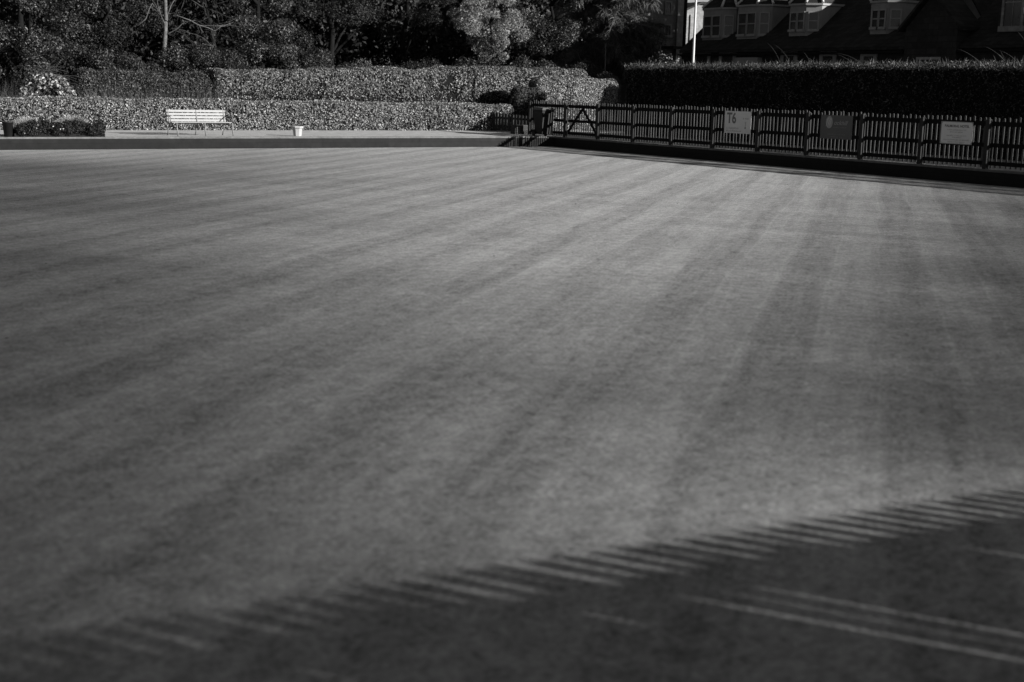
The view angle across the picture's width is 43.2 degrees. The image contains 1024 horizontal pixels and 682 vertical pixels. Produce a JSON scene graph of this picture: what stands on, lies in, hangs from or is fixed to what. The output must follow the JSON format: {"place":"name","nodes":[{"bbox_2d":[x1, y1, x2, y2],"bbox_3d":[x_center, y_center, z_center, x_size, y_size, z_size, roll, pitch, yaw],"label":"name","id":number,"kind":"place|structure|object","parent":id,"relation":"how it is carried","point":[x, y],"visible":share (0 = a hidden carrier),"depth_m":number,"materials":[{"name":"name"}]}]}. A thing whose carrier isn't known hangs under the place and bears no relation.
{"place":"outdoors","nodes":[
{"label":"outdoors","id":0,"kind":"place"},
{"bbox_2d":[0,79,47,97],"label":"wild grass","id":1,"kind":"structure","parent":0,"point":[5,92],"depth_m":44.59,"materials":[{"name":"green plant"}]},
{"bbox_2d":[70,78,243,98],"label":"wild grass","id":2,"kind":"structure","parent":0,"point":[106,95],"depth_m":47.50,"materials":[{"name":"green plant"}]},
{"bbox_2d":[0,147,1023,681],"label":"lawn","id":3,"kind":"structure","parent":0,"point":[326,415],"depth_m":8.15,"materials":[{"name":"grey plant"}]},
{"bbox_2d":[0,130,1023,171],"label":"path","id":4,"kind":"structure","parent":0,"point":[201,133],"depth_m":43.90,"materials":[{"name":"grey concrete"}]},
{"bbox_2d":[2,121,13,136],"bbox_3d":[-14.693,-6.176,37.693,0.330,0.440,0.330,-6,13,-32],"label":"plant pot","id":5,"kind":"object","parent":4,"relation":"on","point":[8,128],"visible":1,"depth_m":37.60,"materials":[{"name":"plastic"}]},
{"bbox_2d":[13,130,104,136],"bbox_3d":[-13.615,-6.228,38.700,2.610,0.200,0.850,-6,13,-32],"label":"flower bed","id":6,"kind":"object","parent":4,"relation":"on","point":[60,135],"visible":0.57,"depth_m":38.41,"materials":[{"name":"soil"}]},
{"bbox_2d":[0,115,37,129],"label":"silver plant","id":7,"kind":"object","parent":6,"relation":"in","point":[23,121],"visible":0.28,"depth_m":38.15,"materials":[{"name":"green plant"}]},
{"bbox_2d":[14,121,28,136],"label":"bedding plant","id":8,"kind":"object","parent":6,"relation":"in","point":[21,129],"visible":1,"depth_m":37.70,"materials":[{"name":"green plant"}]},
{"bbox_2d":[25,119,42,136],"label":"bedding plant","id":9,"kind":"object","parent":6,"relation":"in","point":[34,124],"visible":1,"depth_m":37.87,"materials":[{"name":"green plant"}]},
{"bbox_2d":[37,117,51,135],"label":"bedding plant","id":10,"kind":"object","parent":6,"relation":"in","point":[45,127],"visible":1,"depth_m":38.09,"materials":[{"name":"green plant"}]},
{"bbox_2d":[49,121,63,136],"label":"bedding plant","id":11,"kind":"object","parent":6,"relation":"in","point":[55,129],"visible":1,"depth_m":38.20,"materials":[{"name":"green plant"}]},
{"bbox_2d":[61,120,75,135],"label":"bedding plant","id":12,"kind":"object","parent":6,"relation":"in","point":[69,128],"visible":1,"depth_m":38.41,"materials":[{"name":"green plant"}]},
{"bbox_2d":[72,117,86,135],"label":"bedding plant","id":13,"kind":"object","parent":6,"relation":"in","point":[79,124],"visible":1,"depth_m":38.59,"materials":[{"name":"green plant"}]},
{"bbox_2d":[53,115,108,129],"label":"silver plant","id":14,"kind":"object","parent":6,"relation":"in","point":[70,119],"visible":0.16,"depth_m":38.88,"materials":[{"name":"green plant"}]},
{"bbox_2d":[82,122,99,135],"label":"bedding plant","id":15,"kind":"object","parent":6,"relation":"in","point":[89,128],"visible":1,"depth_m":38.71,"materials":[{"name":"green plant"}]},
{"bbox_2d":[93,119,105,135],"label":"bedding plant","id":16,"kind":"object","parent":6,"relation":"in","point":[102,129],"visible":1,"depth_m":38.89,"materials":[{"name":"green plant"}]},
{"bbox_2d":[166,109,233,135],"bbox_3d":[-10.009,-6.994,41.409,2.083,0.829,0.647,-6,13,-32],"label":"park bench","id":17,"kind":"object","parent":4,"relation":"on","point":[221,121],"visible":0.99,"depth_m":41.52,"materials":[{"name":"white paint"}]},
{"bbox_2d":[291,126,303,135],"bbox_3d":[-7.115,-6.999,42.696,0.403,0.455,0.483,9,13,35],"label":"flower tub","id":18,"kind":"object","parent":4,"relation":"on","point":[297,130],"visible":1,"depth_m":42.62,"materials":[{"name":"white plastic"}]},
{"bbox_2d":[510,125,532,133],"bbox_3d":[0.364,-8.044,49.168,0.780,0.340,0.340,-6,13,-32],"label":"brick trough","id":19,"kind":"object","parent":4,"relation":"on","point":[519,129],"visible":0.71,"depth_m":48.97,"materials":[{"name":"brick"}]},
{"bbox_2d":[532,107,554,135],"bbox_3d":[1.147,-8.040,47.384,0.580,1.050,0.728,-6,13,-32],"label":"wheelie bin","id":20,"kind":"object","parent":4,"relation":"on","point":[543,119],"visible":1,"depth_m":47.17,"materials":[{"name":"plastic"}]},
{"bbox_2d":[553,125,623,132],"bbox_3d":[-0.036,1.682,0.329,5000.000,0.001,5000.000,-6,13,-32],"label":"ground","id":21,"kind":"structure","parent":0,"point":[602,130],"depth_m":55.23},
{"bbox_2d":[0,51,55,97],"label":"woodland shrub","id":22,"kind":"object","parent":21,"relation":"on","point":[28,67],"visible":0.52,"depth_m":48.98,"materials":[{"name":"grey plant"}]},
{"bbox_2d":[15,65,83,97],"bbox_3d":[-16.240,-8.592,45.443,2.327,2.147,1.770,-6,13,-32],"label":"arching bush","id":23,"kind":"object","parent":21,"relation":"on","point":[36,84],"visible":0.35,"depth_m":45.06,"materials":[{"name":"grey plant"}]},
{"bbox_2d":[0,0,101,96],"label":"ivy tree","id":24,"kind":"object","parent":21,"relation":"on","point":[26,42],"visible":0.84,"depth_m":53.06,"materials":[{"name":"grey plant"}]},
{"bbox_2d":[36,41,95,95],"bbox_3d":[-17.559,-10.074,50.768,3.179,3.412,2.404,-6,13,-32],"label":"woodland shrub","id":25,"kind":"object","parent":21,"relation":"on","point":[74,63],"visible":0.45,"depth_m":50.51,"materials":[{"name":"grey plant"}]},
{"bbox_2d":[34,0,174,70],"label":"evergreen tree","id":26,"kind":"object","parent":21,"relation":"on","point":[103,28],"visible":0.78,"depth_m":55.45,"materials":[{"name":"grey plant"}]},
{"bbox_2d":[83,47,169,74],"bbox_3d":[-15.374,-9.958,50.875,4.208,3.204,2.168,-6,13,-32],"label":"woodland shrub","id":27,"kind":"object","parent":21,"relation":"on","point":[105,64],"visible":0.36,"depth_m":50.61,"materials":[{"name":"grey plant"}]},
{"bbox_2d":[70,67,215,98],"bbox_3d":[-13.841,-8.980,48.610,5.610,2.561,1.868,-6,13,-32],"label":"ragged hedge","id":28,"kind":"object","parent":21,"relation":"on","point":[123,78],"visible":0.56,"depth_m":47.93,"materials":[{"name":"grey plant"}]},
{"bbox_2d":[138,0,206,68],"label":"birch tree","id":29,"kind":"object","parent":21,"relation":"on","point":[165,24],"visible":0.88,"depth_m":54.11,"materials":[{"name":"grey plant"}]},
{"bbox_2d":[150,41,200,74],"bbox_3d":[-13.814,-10.338,52.190,2.360,3.524,3.278,5,12,19],"label":"woodland shrub","id":30,"kind":"object","parent":21,"relation":"on","point":[177,64],"visible":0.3,"depth_m":51.92,"materials":[{"name":"grey plant"}]},
{"bbox_2d":[139,0,284,66],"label":"bare tree","id":31,"kind":"object","parent":21,"relation":"on","point":[209,24],"visible":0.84,"depth_m":56.23,"materials":[{"name":"grey plant"}]},
{"bbox_2d":[185,43,253,72],"bbox_3d":[-12.125,-10.516,53.087,3.220,3.598,2.907,-6,13,-32],"label":"woodland shrub","id":32,"kind":"object","parent":21,"relation":"on","point":[215,61],"visible":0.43,"depth_m":52.46,"materials":[{"name":"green plant"}]},
{"bbox_2d":[0,95,513,130],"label":"clipped hedge","id":33,"kind":"object","parent":21,"relation":"on","point":[115,113],"visible":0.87,"depth_m":47.22,"materials":[{"name":"grey plant"}]},
{"bbox_2d":[215,0,298,67],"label":"holly tree","id":34,"kind":"object","parent":21,"relation":"on","point":[286,27],"visible":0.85,"depth_m":57.68,"materials":[{"name":"grey plant"}]},
{"bbox_2d":[237,39,309,71],"bbox_3d":[-10.092,-10.791,54.311,3.768,3.768,2.773,-6,13,-32],"label":"woodland shrub","id":35,"kind":"object","parent":21,"relation":"on","point":[282,58],"visible":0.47,"depth_m":53.98,"materials":[{"name":"grey plant"}]},
{"bbox_2d":[0,0,550,97],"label":"woodland","id":36,"kind":"object","parent":21,"relation":"on","point":[447,45],"visible":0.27,"depth_m":75.13,"materials":[{"name":"grey plant"}]},
{"bbox_2d":[0,136,553,149],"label":"retaining wall","id":37,"kind":"structure","parent":21,"relation":"on","point":[42,143],"depth_m":41.41,"materials":[{"name":"grey concrete"}]},
{"bbox_2d":[292,46,353,68],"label":"woodland shrub","id":38,"kind":"object","parent":21,"relation":"on","point":[323,58],"visible":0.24,"depth_m":54.46,"materials":[{"name":"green plant"}]},
{"bbox_2d":[271,0,388,64],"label":"evergreen tree","id":39,"kind":"object","parent":21,"relation":"on","point":[324,7],"visible":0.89,"depth_m":63.01,"materials":[{"name":"grey plant"}]},
{"bbox_2d":[348,54,395,67],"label":"woodland shrub","id":40,"kind":"object","parent":21,"relation":"on","point":[368,63],"visible":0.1,"depth_m":57.57,"materials":[{"name":"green plant"}]},
{"bbox_2d":[204,65,587,104],"bbox_3d":[-4.335,-10.240,54.536,17.620,2.995,1.996,-6,13,-32],"label":"clipped hedge","id":41,"kind":"object","parent":21,"relation":"on","point":[488,84],"visible":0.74,"depth_m":52.96,"materials":[{"name":"grey plant"}]},
{"bbox_2d":[360,0,457,67],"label":"evergreen tree","id":42,"kind":"object","parent":21,"relation":"on","point":[417,22],"visible":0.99,"depth_m":64.55,"materials":[{"name":"grey plant"}]},
{"bbox_2d":[387,56,445,68],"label":"woodland shrub","id":43,"kind":"object","parent":21,"relation":"on","point":[416,65],"visible":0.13,"depth_m":57.35,"materials":[{"name":"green plant"}]},
{"bbox_2d":[452,43,506,66],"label":"woodland shrub","id":44,"kind":"object","parent":21,"relation":"on","point":[497,64],"visible":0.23,"depth_m":60.16,"materials":[{"name":"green plant"}]},
{"bbox_2d":[447,0,532,62],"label":"leafy tree","id":45,"kind":"object","parent":21,"relation":"on","point":[472,16],"visible":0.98,"depth_m":62.05,"materials":[{"name":"grey plant"}]},
{"bbox_2d":[492,112,532,130],"bbox_3d":[0.028,-8.501,50.929,0.191,0.946,3.170,-6,13,-32],"label":"picket fence","id":46,"kind":"object","parent":21,"relation":"on","point":[515,120],"visible":0.66,"depth_m":51.28,"materials":[{"name":"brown wood"}]},
{"bbox_2d":[508,86,546,124],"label":"dark shrub","id":47,"kind":"object","parent":21,"relation":"on","point":[520,99],"visible":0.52,"depth_m":53.04,"materials":[{"name":"black plant"}]},
{"bbox_2d":[508,54,556,68],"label":"woodland shrub","id":48,"kind":"object","parent":21,"relation":"on","point":[546,63],"visible":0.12,"depth_m":60.27,"materials":[{"name":"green plant"}]},
{"bbox_2d":[494,0,594,66],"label":"broadleaf tree","id":49,"kind":"object","parent":21,"relation":"on","point":[555,25],"visible":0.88,"depth_m":66.18,"materials":[{"name":"grey plant"}]},
{"bbox_2d":[528,100,567,135],"bbox_3d":[1.312,-8.104,47.821,0.173,1.615,2.400,-6,13,-32],"label":"paling fence","id":50,"kind":"object","parent":21,"relation":"on","point":[559,105],"visible":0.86,"depth_m":47.64,"materials":[{"name":"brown wood"}]},
{"bbox_2d":[528,74,618,129],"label":"hedge block","id":51,"kind":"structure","parent":21,"relation":"on","point":[581,88],"depth_m":55.03,"materials":[{"name":"grey plant"}]},
{"bbox_2d":[560,61,608,78],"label":"woodland shrub","id":52,"kind":"object","parent":21,"relation":"on","point":[589,73],"visible":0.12,"depth_m":63.23,"materials":[{"name":"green plant"}]},
{"bbox_2d":[600,30,611,71],"bbox_3d":[4.617,-13.118,64.648,0.623,4.735,0.615,-6,13,-32],"label":"sapling","id":53,"kind":"object","parent":21,"relation":"on","point":[604,40],"visible":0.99,"depth_m":64.32,"materials":[{"name":"plant"}]},
{"bbox_2d":[596,71,623,120],"bbox_3d":[4.519,-11.396,61.501,1.619,2.819,1.700,-6,13,-32],"label":"cypress","id":54,"kind":"object","parent":21,"relation":"on","point":[619,85],"visible":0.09,"depth_m":61.15,"materials":[{"name":"grey plant"}]},
{"bbox_2d":[558,0,668,84],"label":"cedar tree","id":55,"kind":"object","parent":21,"relation":"on","point":[622,22],"visible":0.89,"depth_m":67.16,"materials":[{"name":"black plant"}]},
{"bbox_2d":[551,0,687,121],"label":"trees","id":56,"kind":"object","parent":21,"relation":"on","point":[673,16],"depth_m":70.03,"materials":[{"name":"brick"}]},
{"bbox_2d":[663,24,671,37],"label":"window","id":57,"kind":"structure","parent":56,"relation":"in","point":[669,26],"depth_m":69.90,"materials":[{"name":"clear glass"}]},
{"bbox_2d":[664,1,672,14],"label":"window","id":58,"kind":"structure","parent":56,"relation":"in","point":[668,4],"depth_m":69.62,"materials":[{"name":"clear glass"}]},
{"bbox_2d":[654,31,667,64],"bbox_3d":[7.061,-12.528,62.138,0.654,4.645,0.584,11,15,41],"label":"sapling","id":59,"kind":"object","parent":21,"relation":"on","point":[663,39],"visible":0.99,"depth_m":61.75,"materials":[{"name":"plant"}]},
{"bbox_2d":[647,52,679,64],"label":"hedge end bush","id":60,"kind":"object","parent":21,"relation":"on","point":[663,59],"visible":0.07,"depth_m":57.51,"materials":[{"name":"grey plant"}]},
{"bbox_2d":[692,0,696,63],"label":"flagpole","id":61,"kind":"object","parent":21,"relation":"on","point":[694,34],"visible":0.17,"depth_m":50.65,"materials":[{"name":"white metal"}]},
{"bbox_2d":[554,136,1023,187],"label":"retaining wall","id":62,"kind":"structure","parent":21,"relation":"on","point":[1004,178],"depth_m":36.33,"materials":[{"name":"grey concrete"}]},
{"bbox_2d":[677,0,919,69],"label":"terrace house","id":63,"kind":"structure","parent":21,"relation":"on","point":[756,31],"depth_m":57.69,"materials":[{"name":"stone"}]},
{"bbox_2d":[694,53,710,68],"bbox_3d":[9.219,-13.152,63.117,0.100,1.930,1.444,-6,13,-32],"label":"sash window","id":64,"kind":"structure","parent":63,"relation":"in","point":[703,59],"depth_m":62.99,"materials":[{"name":"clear glass"}]},
{"bbox_2d":[718,52,736,68],"bbox_3d":[10.207,-12.806,61.571,0.100,1.930,1.384,-6,13,-32],"label":"sash window","id":65,"kind":"structure","parent":63,"relation":"in","point":[724,59],"depth_m":61.47,"materials":[{"name":"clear glass"}]},
{"bbox_2d":[780,51,797,69],"bbox_3d":[12.391,-12.040,58.153,0.100,1.930,1.256,-6,13,-32],"label":"sash window","id":66,"kind":"structure","parent":63,"relation":"in","point":[783,58],"depth_m":58.00,"materials":[{"name":"black glass"}]},
{"bbox_2d":[819,51,836,64],"bbox_3d":[13.657,-11.596,56.172,0.100,1.930,1.185,-6,13,-32],"label":"sash window","id":67,"kind":"structure","parent":63,"relation":"in","point":[828,58],"depth_m":56.04,"materials":[{"name":"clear glass"}]},
{"bbox_2d":[860,54,877,68],"bbox_3d":[14.896,-11.162,54.234,0.100,1.930,1.118,-6,13,-32],"label":"sash window","id":68,"kind":"structure","parent":63,"relation":"in","point":[863,57],"depth_m":54.13,"materials":[{"name":"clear glass"}]},
{"bbox_2d":[596,103,1023,169],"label":"paling fence","id":69,"kind":"object","parent":21,"relation":"on","point":[985,144],"visible":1,"depth_m":36.51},
{"bbox_2d":[563,102,598,137],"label":"paling gate","id":70,"kind":"structure","parent":69,"relation":"attached to","point":[582,107],"depth_m":46.15,"materials":[{"name":"wood"}]},
{"bbox_2d":[724,111,751,133],"bbox_3d":[6.834,-6.622,39.151,0.010,0.662,1.190,-6,13,-32],"label":"sponsor sign","id":71,"kind":"object","parent":69,"relation":"attached to","point":[739,122],"visible":1,"depth_m":39.13,"materials":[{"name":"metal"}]},
{"bbox_2d":[820,115,852,139],"bbox_3d":[8.975,-5.919,35.789,0.021,0.653,1.185,-6,13,-32],"label":"sponsor sign","id":72,"kind":"object","parent":69,"relation":"attached to","point":[836,126],"visible":1,"depth_m":35.78,"materials":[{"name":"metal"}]},
{"bbox_2d":[940,121,973,144],"bbox_3d":[11.138,-5.215,32.398,0.012,0.558,0.983,-6,13,-32],"label":"sponsor sign","id":73,"kind":"object","parent":69,"relation":"attached to","point":[954,132],"visible":1,"depth_m":32.40,"materials":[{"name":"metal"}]},
{"bbox_2d":[622,30,1023,160],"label":"tall hedge","id":74,"kind":"object","parent":21,"relation":"on","point":[971,90],"visible":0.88,"depth_m":41.73,"materials":[{"name":"black plant"}]},
{"bbox_2d":[897,0,980,68],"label":"gabled house","id":75,"kind":"structure","parent":21,"relation":"on","point":[937,30],"depth_m":50.61,"materials":[{"name":"brick"}]},
{"bbox_2d":[916,57,940,67],"bbox_3d":[16.396,-10.424,51.156,0.100,1.590,1.300,-6,13,-32],"label":"sash window","id":76,"kind":"structure","parent":75,"relation":"in","point":[918,59],"depth_m":51.08,"materials":[{"name":"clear glass"}]},
{"bbox_2d":[964,0,994,18],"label":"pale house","id":77,"kind":"structure","parent":21,"relation":"on","point":[978,8],"depth_m":53.82,"materials":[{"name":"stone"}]},
{"bbox_2d":[956,0,1023,69],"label":"slate house","id":78,"kind":"structure","parent":21,"relation":"on","point":[1001,21],"depth_m":48.85,"materials":[{"name":"stone"}]},
{"bbox_2d":[686,2,706,42],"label":"grey house","id":79,"kind":"structure","parent":0,"point":[690,20],"depth_m":76.31,"materials":[{"name":"stone"}]},
{"bbox_2d":[688,0,708,2],"label":"sky","id":80,"kind":"structure","parent":0,"point":[689,1],"materials":[{"name":"white"}]}
]}

